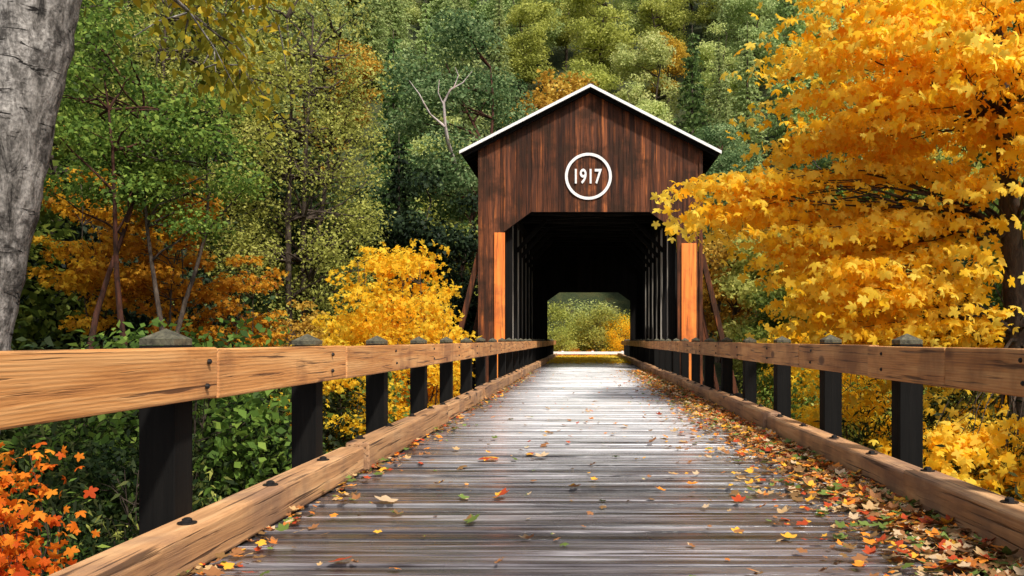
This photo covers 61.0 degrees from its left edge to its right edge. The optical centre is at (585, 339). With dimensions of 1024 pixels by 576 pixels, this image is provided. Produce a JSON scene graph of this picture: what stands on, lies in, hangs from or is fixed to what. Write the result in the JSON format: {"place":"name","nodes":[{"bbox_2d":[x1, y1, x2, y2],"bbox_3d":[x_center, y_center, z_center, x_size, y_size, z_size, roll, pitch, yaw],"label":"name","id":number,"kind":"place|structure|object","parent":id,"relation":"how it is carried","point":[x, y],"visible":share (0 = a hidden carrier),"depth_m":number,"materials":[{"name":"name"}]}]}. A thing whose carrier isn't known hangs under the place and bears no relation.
{"place":"outdoors","nodes":[
{"label":"outdoors","id":0,"kind":"place"},
{"bbox_2d":[12,0,999,392],"bbox_3d":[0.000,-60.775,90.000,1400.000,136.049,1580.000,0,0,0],"label":"ground","id":1,"kind":"structure","parent":0,"point":[556,60],"depth_m":128.51,"materials":[{"name":"green plant"}]},
{"bbox_2d":[0,442,99,575],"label":"maple sapling","id":2,"kind":"object","parent":1,"relation":"on","point":[9,553],"visible":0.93,"depth_m":5.13,"materials":[{"name":"orange plant"}]},
{"bbox_2d":[0,435,102,575],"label":"shrub","id":3,"kind":"object","parent":1,"relation":"on","point":[88,540],"visible":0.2,"depth_m":8.93,"materials":[{"name":"brown plant"}]},
{"bbox_2d":[0,440,113,575],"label":"shrub","id":4,"kind":"object","parent":1,"relation":"on","point":[46,502],"visible":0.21,"depth_m":8.84,"materials":[{"name":"brown plant"}]},
{"bbox_2d":[11,48,114,350],"bbox_3d":[-22.102,-4.111,30.447,10.836,20.382,11.115,0,0,5],"label":"broadleaf tree","id":5,"kind":"object","parent":1,"relation":"on","point":[38,309],"visible":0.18,"depth_m":31.47,"materials":[{"name":"green plant"}]},
{"bbox_2d":[0,484,138,575],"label":"maple sapling","id":6,"kind":"object","parent":1,"relation":"on","point":[49,507],"visible":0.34,"depth_m":7.45,"materials":[{"name":"orange plant"}]},
{"bbox_2d":[19,195,181,349],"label":"broadleaf tree","id":7,"kind":"object","parent":1,"relation":"on","point":[86,228],"visible":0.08,"depth_m":35.09,"materials":[{"name":"green plant"}]},
{"bbox_2d":[29,0,182,347],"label":"alder tree","id":8,"kind":"object","parent":1,"relation":"on","point":[109,91],"visible":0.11,"depth_m":39.70,"materials":[{"name":"green plant"}]},
{"bbox_2d":[26,166,186,348],"bbox_3d":[-16.653,0.463,30.002,4.603,12.856,4.548,0,0,23],"label":"autumn tree","id":9,"kind":"object","parent":1,"relation":"on","point":[69,282],"visible":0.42,"depth_m":29.22,"materials":[{"name":"brown plant"}]},
{"bbox_2d":[0,329,219,564],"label":"shrub","id":10,"kind":"object","parent":1,"relation":"on","point":[47,341],"visible":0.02,"depth_m":13.26,"materials":[{"name":"green plant"}]},
{"bbox_2d":[8,434,221,573],"bbox_3d":[-5.486,2.654,10.436,2.682,3.090,2.352,0,0,36],"label":"shrub","id":11,"kind":"object","parent":1,"relation":"on","point":[101,473],"visible":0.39,"depth_m":10.23,"materials":[{"name":"green plant"}]},
{"bbox_2d":[43,0,211,348],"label":"madrone tree","id":12,"kind":"object","parent":1,"relation":"on","point":[82,77],"visible":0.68,"depth_m":25.56,"materials":[{"name":"green plant"}]},
{"bbox_2d":[0,412,259,559],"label":"shrub","id":13,"kind":"object","parent":1,"relation":"on","point":[60,428],"visible":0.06,"depth_m":12.55,"materials":[{"name":"green plant"}]},
{"bbox_2d":[97,0,172,152],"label":"fir tree","id":14,"kind":"object","parent":1,"relation":"on","point":[148,19],"visible":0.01,"depth_m":49.89,"materials":[{"name":"green plant"}]},
{"bbox_2d":[57,462,231,548],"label":"maple sapling","id":15,"kind":"object","parent":1,"relation":"on","point":[119,532],"visible":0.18,"depth_m":9.87,"materials":[{"name":"green plant"}]},
{"bbox_2d":[0,0,313,432],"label":"alder tree","id":16,"kind":"object","parent":1,"relation":"on","point":[37,47],"visible":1,"depth_m":5.97,"materials":[{"name":"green plant"}]},
{"bbox_2d":[73,173,242,336],"bbox_3d":[-14.133,0.721,28.937,4.603,12.856,4.548,0,0,-2],"label":"autumn tree","id":17,"kind":"object","parent":1,"relation":"on","point":[133,280],"visible":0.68,"depth_m":28.50,"materials":[{"name":"brown plant"}]},
{"bbox_2d":[0,311,328,556],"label":"shrub","id":18,"kind":"object","parent":1,"relation":"on","point":[259,415],"visible":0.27,"depth_m":12.00,"materials":[{"name":"green plant"}]},
{"bbox_2d":[0,331,337,571],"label":"shrub","id":19,"kind":"object","parent":1,"relation":"on","point":[71,445],"visible":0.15,"depth_m":11.86,"materials":[{"name":"green plant"}]},
{"bbox_2d":[59,82,280,347],"bbox_3d":[-20.779,-3.545,44.242,11.556,18.774,11.644,0,0,4],"label":"broadleaf tree","id":20,"kind":"object","parent":1,"relation":"on","point":[243,294],"visible":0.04,"depth_m":41.94,"materials":[{"name":"green plant"}]},
{"bbox_2d":[67,77,279,333],"bbox_3d":[-12.733,-0.782,27.121,5.848,15.042,5.157,0,0,8],"label":"madrone tree","id":21,"kind":"object","parent":1,"relation":"on","point":[206,225],"visible":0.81,"depth_m":26.86,"materials":[{"name":"green plant"}]},
{"bbox_2d":[58,0,298,341],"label":"alder tree","id":22,"kind":"object","parent":1,"relation":"on","point":[192,62],"visible":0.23,"depth_m":40.86,"materials":[{"name":"green plant"}]},
{"bbox_2d":[108,250,259,347],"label":"broadleaf tree","id":23,"kind":"object","parent":1,"relation":"on","point":[131,317],"visible":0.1,"depth_m":34.29,"materials":[{"name":"brown plant"}]},
{"bbox_2d":[179,254,291,347],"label":"autumn tree","id":24,"kind":"object","parent":1,"relation":"on","point":[264,284],"visible":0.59,"depth_m":30.77,"materials":[{"name":"brown plant"}]},
{"bbox_2d":[213,0,303,62],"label":"broadleaf tree","id":25,"kind":"object","parent":1,"relation":"on","point":[257,16],"visible":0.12,"depth_m":115.86,"materials":[{"name":"green plant"}]},
{"bbox_2d":[192,391,349,504],"bbox_3d":[-5.825,2.814,14.481,3.074,4.039,3.506,0,0,30],"label":"shrub","id":26,"kind":"object","parent":1,"relation":"on","point":[325,444],"visible":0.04,"depth_m":14.65,"materials":[{"name":"green plant"}]},
{"bbox_2d":[265,24,311,182],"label":"fir tree","id":27,"kind":"object","parent":1,"relation":"on","point":[287,113],"visible":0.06,"depth_m":88.61,"materials":[{"name":"green plant"}]},
{"bbox_2d":[260,300,328,346],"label":"autumn tree","id":28,"kind":"object","parent":1,"relation":"on","point":[306,320],"visible":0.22,"depth_m":32.73,"materials":[{"name":"brown plant"}]},
{"bbox_2d":[193,0,398,346],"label":"alder tree","id":29,"kind":"object","parent":1,"relation":"on","point":[311,289],"visible":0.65,"depth_m":43.67,"materials":[{"name":"green plant"}]},
{"bbox_2d":[218,140,389,342],"bbox_3d":[-17.740,-2.512,54.223,11.644,18.774,11.556,0,0,4],"label":"broadleaf tree","id":30,"kind":"object","parent":1,"relation":"on","point":[296,229],"visible":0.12,"depth_m":52.17,"materials":[{"name":"green plant"}]},
{"bbox_2d":[252,388,365,454],"bbox_3d":[-5.406,3.038,17.283,3.784,4.360,3.318,0,0,-7],"label":"shrub","id":31,"kind":"object","parent":1,"relation":"on","point":[332,404],"visible":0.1,"depth_m":16.99,"materials":[{"name":"green plant"}]},
{"bbox_2d":[295,0,339,135],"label":"fir tree","id":32,"kind":"object","parent":1,"relation":"on","point":[314,39],"visible":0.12,"depth_m":107.61,"materials":[{"name":"green plant"}]},
{"bbox_2d":[290,0,352,76],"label":"broadleaf tree","id":33,"kind":"object","parent":1,"relation":"on","point":[345,32],"visible":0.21,"depth_m":119.44,"materials":[{"name":"green plant"}]},
{"bbox_2d":[260,343,409,458],"bbox_3d":[-5.568,2.871,19.094,4.884,5.628,4.283,0,0,32],"label":"shrub","id":34,"kind":"object","parent":1,"relation":"on","point":[394,408],"visible":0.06,"depth_m":18.44,"materials":[{"name":"green plant"}]},
{"bbox_2d":[268,337,402,457],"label":"vine maple","id":35,"kind":"object","parent":1,"relation":"on","point":[339,388],"visible":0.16,"depth_m":17.10,"materials":[{"name":"yellow plant"}]},
{"bbox_2d":[309,0,376,75],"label":"broadleaf tree","id":36,"kind":"object","parent":1,"relation":"on","point":[352,7],"visible":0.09,"depth_m":130.45,"materials":[{"name":"green plant"}]},
{"bbox_2d":[316,38,387,148],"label":"autumn tree","id":37,"kind":"object","parent":1,"relation":"on","point":[370,63],"visible":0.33,"depth_m":109.88,"materials":[{"name":"green plant"}]},
{"bbox_2d":[311,305,402,420],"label":"vine maple","id":38,"kind":"object","parent":1,"relation":"on","point":[330,324],"visible":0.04,"depth_m":26.94,"materials":[{"name":"yellow plant"}]},
{"bbox_2d":[348,0,394,100],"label":"fir tree","id":39,"kind":"object","parent":1,"relation":"on","point":[374,42],"visible":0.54,"depth_m":125.41,"materials":[{"name":"green plant"}]},
{"bbox_2d":[322,238,463,422],"bbox_3d":[-5.815,1.421,26.583,5.172,9.189,5.347,0,0,-23],"label":"vine maple","id":40,"kind":"object","parent":1,"relation":"on","point":[405,268],"visible":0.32,"depth_m":25.81,"materials":[{"name":"yellow plant"}]},
{"bbox_2d":[356,29,429,291],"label":"fir tree","id":41,"kind":"object","parent":1,"relation":"on","point":[393,42],"visible":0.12,"depth_m":70.74,"materials":[{"name":"green plant"}]},
{"bbox_2d":[318,168,472,323],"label":"broadleaf tree","id":42,"kind":"object","parent":1,"relation":"on","point":[400,225],"visible":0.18,"depth_m":50.66,"materials":[{"name":"green plant"}]},
{"bbox_2d":[368,141,428,293],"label":"fir tree","id":43,"kind":"object","parent":1,"relation":"on","point":[397,192],"visible":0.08,"depth_m":57.85,"materials":[{"name":"green plant"}]},
{"bbox_2d":[379,0,418,79],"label":"fir tree","id":44,"kind":"object","parent":1,"relation":"on","point":[398,8],"visible":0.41,"depth_m":130.31,"materials":[{"name":"green plant"}]},
{"bbox_2d":[375,0,427,40],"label":"broadleaf tree","id":45,"kind":"object","parent":1,"relation":"on","point":[414,11],"visible":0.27,"depth_m":143.06,"materials":[{"name":"green plant"}]},
{"bbox_2d":[351,285,480,419],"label":"vine maple","id":46,"kind":"object","parent":1,"relation":"on","point":[431,310],"visible":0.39,"depth_m":23.57,"materials":[{"name":"yellow plant"}]},
{"bbox_2d":[378,39,464,153],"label":"broadleaf tree","id":47,"kind":"object","parent":1,"relation":"on","point":[409,45],"visible":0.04,"depth_m":109.50,"materials":[{"name":"green plant"}]},
{"bbox_2d":[403,3,441,170],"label":"fir tree","id":48,"kind":"object","parent":1,"relation":"on","point":[424,17],"visible":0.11,"depth_m":108.15,"materials":[{"name":"green plant"}]},
{"bbox_2d":[378,110,474,285],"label":"broadleaf tree","id":49,"kind":"object","parent":1,"relation":"on","point":[422,146],"visible":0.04,"depth_m":90.86,"materials":[{"name":"green plant"}]},
{"bbox_2d":[388,191,477,389],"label":"broadleaf tree","id":50,"kind":"object","parent":1,"relation":"on","point":[467,245],"visible":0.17,"depth_m":50.99,"materials":[{"name":"green plant"}]},
{"bbox_2d":[392,281,477,390],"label":"broadleaf tree","id":51,"kind":"object","parent":1,"relation":"on","point":[463,292],"visible":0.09,"depth_m":49.48,"materials":[{"name":"green plant"}]},
{"bbox_2d":[372,6,538,374],"bbox_3d":[-8.814,-8.182,60.802,12.656,29.152,11.835,0,0,0],"label":"madrone tree","id":52,"kind":"object","parent":1,"relation":"on","point":[460,176],"visible":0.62,"depth_m":59.40,"materials":[{"name":"green plant"}]},
{"bbox_2d":[433,0,489,194],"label":"fir tree","id":53,"kind":"object","parent":1,"relation":"on","point":[461,4],"visible":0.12,"depth_m":106.65,"materials":[{"name":"green plant"}]},
{"bbox_2d":[472,0,528,38],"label":"broadleaf tree","id":54,"kind":"object","parent":1,"relation":"on","point":[488,11],"visible":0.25,"depth_m":149.25,"materials":[{"name":"green plant"}]},
{"bbox_2d":[482,0,520,134],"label":"fir tree","id":55,"kind":"object","parent":1,"relation":"on","point":[498,60],"visible":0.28,"depth_m":122.25,"materials":[{"name":"green plant"}]},
{"bbox_2d":[486,0,560,106],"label":"broadleaf tree","id":56,"kind":"object","parent":1,"relation":"on","point":[521,57],"visible":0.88,"depth_m":133.05,"materials":[{"name":"green plant"}]},
{"bbox_2d":[503,0,565,84],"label":"broadleaf tree","id":57,"kind":"object","parent":1,"relation":"on","point":[551,34],"visible":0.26,"depth_m":142.95,"materials":[{"name":"green plant"}]},
{"bbox_2d":[502,68,604,122],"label":"autumn tree","id":58,"kind":"object","parent":1,"relation":"on","point":[541,100],"visible":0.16,"depth_m":104.47,"materials":[{"name":"brown plant"}]},
{"bbox_2d":[532,0,598,71],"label":"broadleaf tree","id":59,"kind":"object","parent":1,"relation":"on","point":[564,39],"visible":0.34,"depth_m":147.21,"materials":[{"name":"green plant"}]},
{"bbox_2d":[551,325,579,355],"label":"shrub","id":60,"kind":"object","parent":1,"relation":"on","point":[568,345],"visible":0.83,"depth_m":76.28,"materials":[{"name":"green plant"}]},
{"bbox_2d":[548,300,583,351],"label":"shrub","id":61,"kind":"object","parent":1,"relation":"on","point":[563,317],"visible":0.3,"depth_m":78.84,"materials":[{"name":"green plant"}]},
{"bbox_2d":[553,309,610,355],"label":"shrub","id":62,"kind":"object","parent":1,"relation":"on","point":[585,343],"visible":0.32,"depth_m":78.55,"materials":[{"name":"green plant"}]},
{"bbox_2d":[561,299,624,354],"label":"shrub","id":63,"kind":"object","parent":1,"relation":"on","point":[584,307],"visible":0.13,"depth_m":82.27,"materials":[{"name":"green plant"}]},
{"bbox_2d":[566,58,622,93],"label":"broadleaf tree","id":64,"kind":"object","parent":1,"relation":"on","point":[602,77],"visible":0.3,"depth_m":121.90,"materials":[{"name":"green plant"}]},
{"bbox_2d":[571,304,629,354],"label":"shrub","id":65,"kind":"object","parent":1,"relation":"on","point":[603,314],"visible":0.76,"depth_m":77.65,"materials":[{"name":"green plant"}]},
{"bbox_2d":[561,0,642,88],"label":"broadleaf tree","id":66,"kind":"object","parent":1,"relation":"on","point":[607,30],"visible":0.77,"depth_m":133.37,"materials":[{"name":"green plant"}]},
{"bbox_2d":[604,322,629,350],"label":"shrub","id":67,"kind":"object","parent":1,"relation":"on","point":[621,338],"visible":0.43,"depth_m":75.83,"materials":[{"name":"yellow plant"}]},
{"bbox_2d":[610,0,671,52],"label":"broadleaf tree","id":68,"kind":"object","parent":1,"relation":"on","point":[633,20],"visible":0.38,"depth_m":149.88,"materials":[{"name":"green plant"}]},
{"bbox_2d":[607,30,684,121],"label":"broadleaf tree","id":69,"kind":"object","parent":1,"relation":"on","point":[658,55],"visible":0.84,"depth_m":124.09,"materials":[{"name":"green plant"}]},
{"bbox_2d":[622,81,675,124],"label":"broadleaf tree","id":70,"kind":"object","parent":1,"relation":"on","point":[653,108],"visible":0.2,"depth_m":113.23,"materials":[{"name":"green plant"}]},
{"bbox_2d":[636,0,694,67],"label":"broadleaf tree","id":71,"kind":"object","parent":1,"relation":"on","point":[673,17],"visible":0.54,"depth_m":142.55,"materials":[{"name":"green plant"}]},
{"bbox_2d":[644,30,689,103],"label":"autumn tree","id":72,"kind":"object","parent":1,"relation":"on","point":[679,55],"visible":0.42,"depth_m":134.12,"materials":[{"name":"brown plant"}]},
{"bbox_2d":[673,30,730,322],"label":"fir tree","id":73,"kind":"object","parent":1,"relation":"on","point":[690,94],"visible":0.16,"depth_m":88.07,"materials":[{"name":"green plant"}]},
{"bbox_2d":[689,0,725,41],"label":"broadleaf tree","id":74,"kind":"object","parent":1,"relation":"on","point":[701,13],"visible":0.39,"depth_m":152.05,"materials":[{"name":"green plant"}]},
{"bbox_2d":[676,211,743,362],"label":"autumn tree","id":75,"kind":"object","parent":1,"relation":"on","point":[706,305],"visible":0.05,"depth_m":76.51,"materials":[{"name":"yellow plant"}]},
{"bbox_2d":[686,21,751,121],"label":"broadleaf tree","id":76,"kind":"object","parent":1,"relation":"on","point":[706,56],"visible":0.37,"depth_m":121.32,"materials":[{"name":"green plant"}]},
{"bbox_2d":[704,42,733,143],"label":"fir tree","id":77,"kind":"object","parent":1,"relation":"on","point":[715,89],"visible":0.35,"depth_m":114.83,"materials":[{"name":"green plant"}]},
{"bbox_2d":[714,79,741,204],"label":"fir tree","id":78,"kind":"object","parent":1,"relation":"on","point":[727,107],"visible":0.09,"depth_m":98.99,"materials":[{"name":"green plant"}]},
{"bbox_2d":[693,121,765,362],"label":"madrone tree","id":79,"kind":"object","parent":1,"relation":"on","point":[726,162],"visible":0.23,"depth_m":76.95,"materials":[{"name":"green plant"}]},
{"bbox_2d":[702,0,778,67],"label":"broadleaf tree","id":80,"kind":"object","parent":1,"relation":"on","point":[735,36],"visible":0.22,"depth_m":138.46,"materials":[{"name":"green plant"}]},
{"bbox_2d":[703,213,785,363],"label":"autumn tree","id":81,"kind":"object","parent":1,"relation":"on","point":[715,262],"visible":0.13,"depth_m":68.64,"materials":[{"name":"yellow plant"}]},
{"bbox_2d":[728,21,771,183],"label":"fir tree","id":82,"kind":"object","parent":1,"relation":"on","point":[744,101],"visible":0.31,"depth_m":104.47,"materials":[{"name":"green plant"}]},
{"bbox_2d":[715,0,787,104],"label":"broadleaf tree","id":83,"kind":"object","parent":1,"relation":"on","point":[748,7],"visible":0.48,"depth_m":127.66,"materials":[{"name":"leaves"},{"name":"brown bark"}]},
{"bbox_2d":[711,230,807,374],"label":"autumn tree","id":84,"kind":"object","parent":1,"relation":"on","point":[732,285],"visible":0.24,"depth_m":59.55,"materials":[{"name":"green plant"}]},
{"bbox_2d":[734,285,812,404],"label":"broadleaf tree","id":85,"kind":"object","parent":1,"relation":"on","point":[758,332],"visible":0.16,"depth_m":48.92,"materials":[{"name":"green plant"}]},
{"bbox_2d":[757,370,813,424],"bbox_3d":[6.826,3.155,27.619,4.216,4.857,3.697,0,0,24],"label":"shrub","id":86,"kind":"object","parent":1,"relation":"on","point":[765,392],"visible":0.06,"depth_m":27.50,"materials":[{"name":"green plant"}]},
{"bbox_2d":[750,0,826,157],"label":"fir tree","id":87,"kind":"object","parent":1,"relation":"on","point":[799,29],"visible":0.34,"depth_m":113.41,"materials":[{"name":"green plant"}]},
{"bbox_2d":[758,248,907,417],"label":"vine maple","id":88,"kind":"object","parent":1,"relation":"on","point":[798,338],"visible":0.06,"depth_m":26.84,"materials":[{"name":"yellow plant"}]},
{"bbox_2d":[650,0,1023,502],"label":"bigleaf maple","id":89,"kind":"object","parent":1,"relation":"on","point":[913,99],"visible":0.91,"depth_m":14.33,"materials":[{"name":"yellow plant"}]},
{"bbox_2d":[771,368,924,442],"bbox_3d":[7.724,3.152,24.582,4.935,5.686,4.327,0,0,-5],"label":"shrub","id":90,"kind":"object","parent":1,"relation":"on","point":[809,399],"visible":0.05,"depth_m":24.66,"materials":[{"name":"green plant"}]},
{"bbox_2d":[791,335,925,452],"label":"vine maple","id":91,"kind":"object","parent":1,"relation":"on","point":[810,409],"visible":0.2,"depth_m":19.61,"materials":[{"name":"yellow plant"}]},
{"bbox_2d":[787,167,942,316],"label":"broadleaf tree","id":92,"kind":"object","parent":1,"relation":"on","point":[913,196],"visible":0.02,"depth_m":49.74,"materials":[{"name":"green plant"}]},
{"bbox_2d":[813,378,993,472],"bbox_3d":[7.336,3.181,18.110,5.115,5.315,5.249,0,0,-10],"label":"shrub","id":93,"kind":"object","parent":1,"relation":"on","point":[875,427],"visible":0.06,"depth_m":18.20,"materials":[{"name":"green plant"}]},
{"bbox_2d":[866,392,1023,500],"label":"shrub","id":94,"kind":"object","parent":1,"relation":"on","point":[974,471],"visible":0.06,"depth_m":13.66,"materials":[{"name":"yellow plant"}]},
{"bbox_2d":[923,346,1006,480],"bbox_3d":[8.744,2.353,16.315,4.568,6.002,5.209,0,0,-7],"label":"shrub","id":95,"kind":"object","parent":1,"relation":"on","point":[933,389],"visible":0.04,"depth_m":17.15,"materials":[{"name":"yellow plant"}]},
{"bbox_2d":[965,105,1023,310],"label":"broadleaf tree","id":96,"kind":"object","parent":1,"relation":"on","point":[996,209],"visible":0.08,"depth_m":44.76,"materials":[{"name":"brown plant"}]},
{"bbox_3d":[0.200,4.992,29.700,6.800,7.415,65.400,0,0,0],"label":"trestle","id":97,"kind":"object","parent":1,"relation":"on","visible":0},
{"bbox_2d":[186,358,1006,575],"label":"bridge deck","id":98,"kind":"structure","parent":97,"relation":"on","point":[640,533],"depth_m":6.20,"materials":[{"name":"grey wood"}]},
{"bbox_2d":[0,329,555,535],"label":"bridge railing","id":99,"kind":"object","parent":98,"relation":"attached to","point":[162,380],"visible":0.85,"depth_m":4.74,"materials":[{"name":"brown wood"}]},
{"bbox_2d":[48,353,556,575],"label":"timber kerb","id":100,"kind":"structure","parent":98,"relation":"on","point":[191,540],"depth_m":5.39,"materials":[{"name":"brown wood"}]},
{"bbox_2d":[546,355,630,363],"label":"fallen leaves","id":101,"kind":"object","parent":98,"relation":"on","point":[609,359],"visible":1,"depth_m":49.23,"materials":[{"name":"plant"}]},
{"bbox_2d":[176,369,1023,575],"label":"fallen leaves","id":102,"kind":"object","parent":98,"relation":"on","point":[956,543],"visible":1,"depth_m":6.15,"materials":[{"name":"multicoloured plant"}]},
{"bbox_2d":[617,353,1023,559],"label":"timber kerb","id":103,"kind":"structure","parent":98,"relation":"on","point":[983,513],"depth_m":6.46,"materials":[{"name":"brown wood"}]},
{"bbox_2d":[621,334,1023,467],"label":"bridge railing","id":104,"kind":"object","parent":98,"relation":"attached to","point":[909,366],"visible":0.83,"depth_m":8.20,"materials":[{"name":"honey timber"},{"name":"black timber"},{"name":"grey metal"}]},
{"bbox_2d":[454,83,742,398],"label":"covered bridge","id":105,"kind":"structure","parent":97,"relation":"on","point":[569,184],"depth_m":34.01,"materials":[{"name":"brown wood"}]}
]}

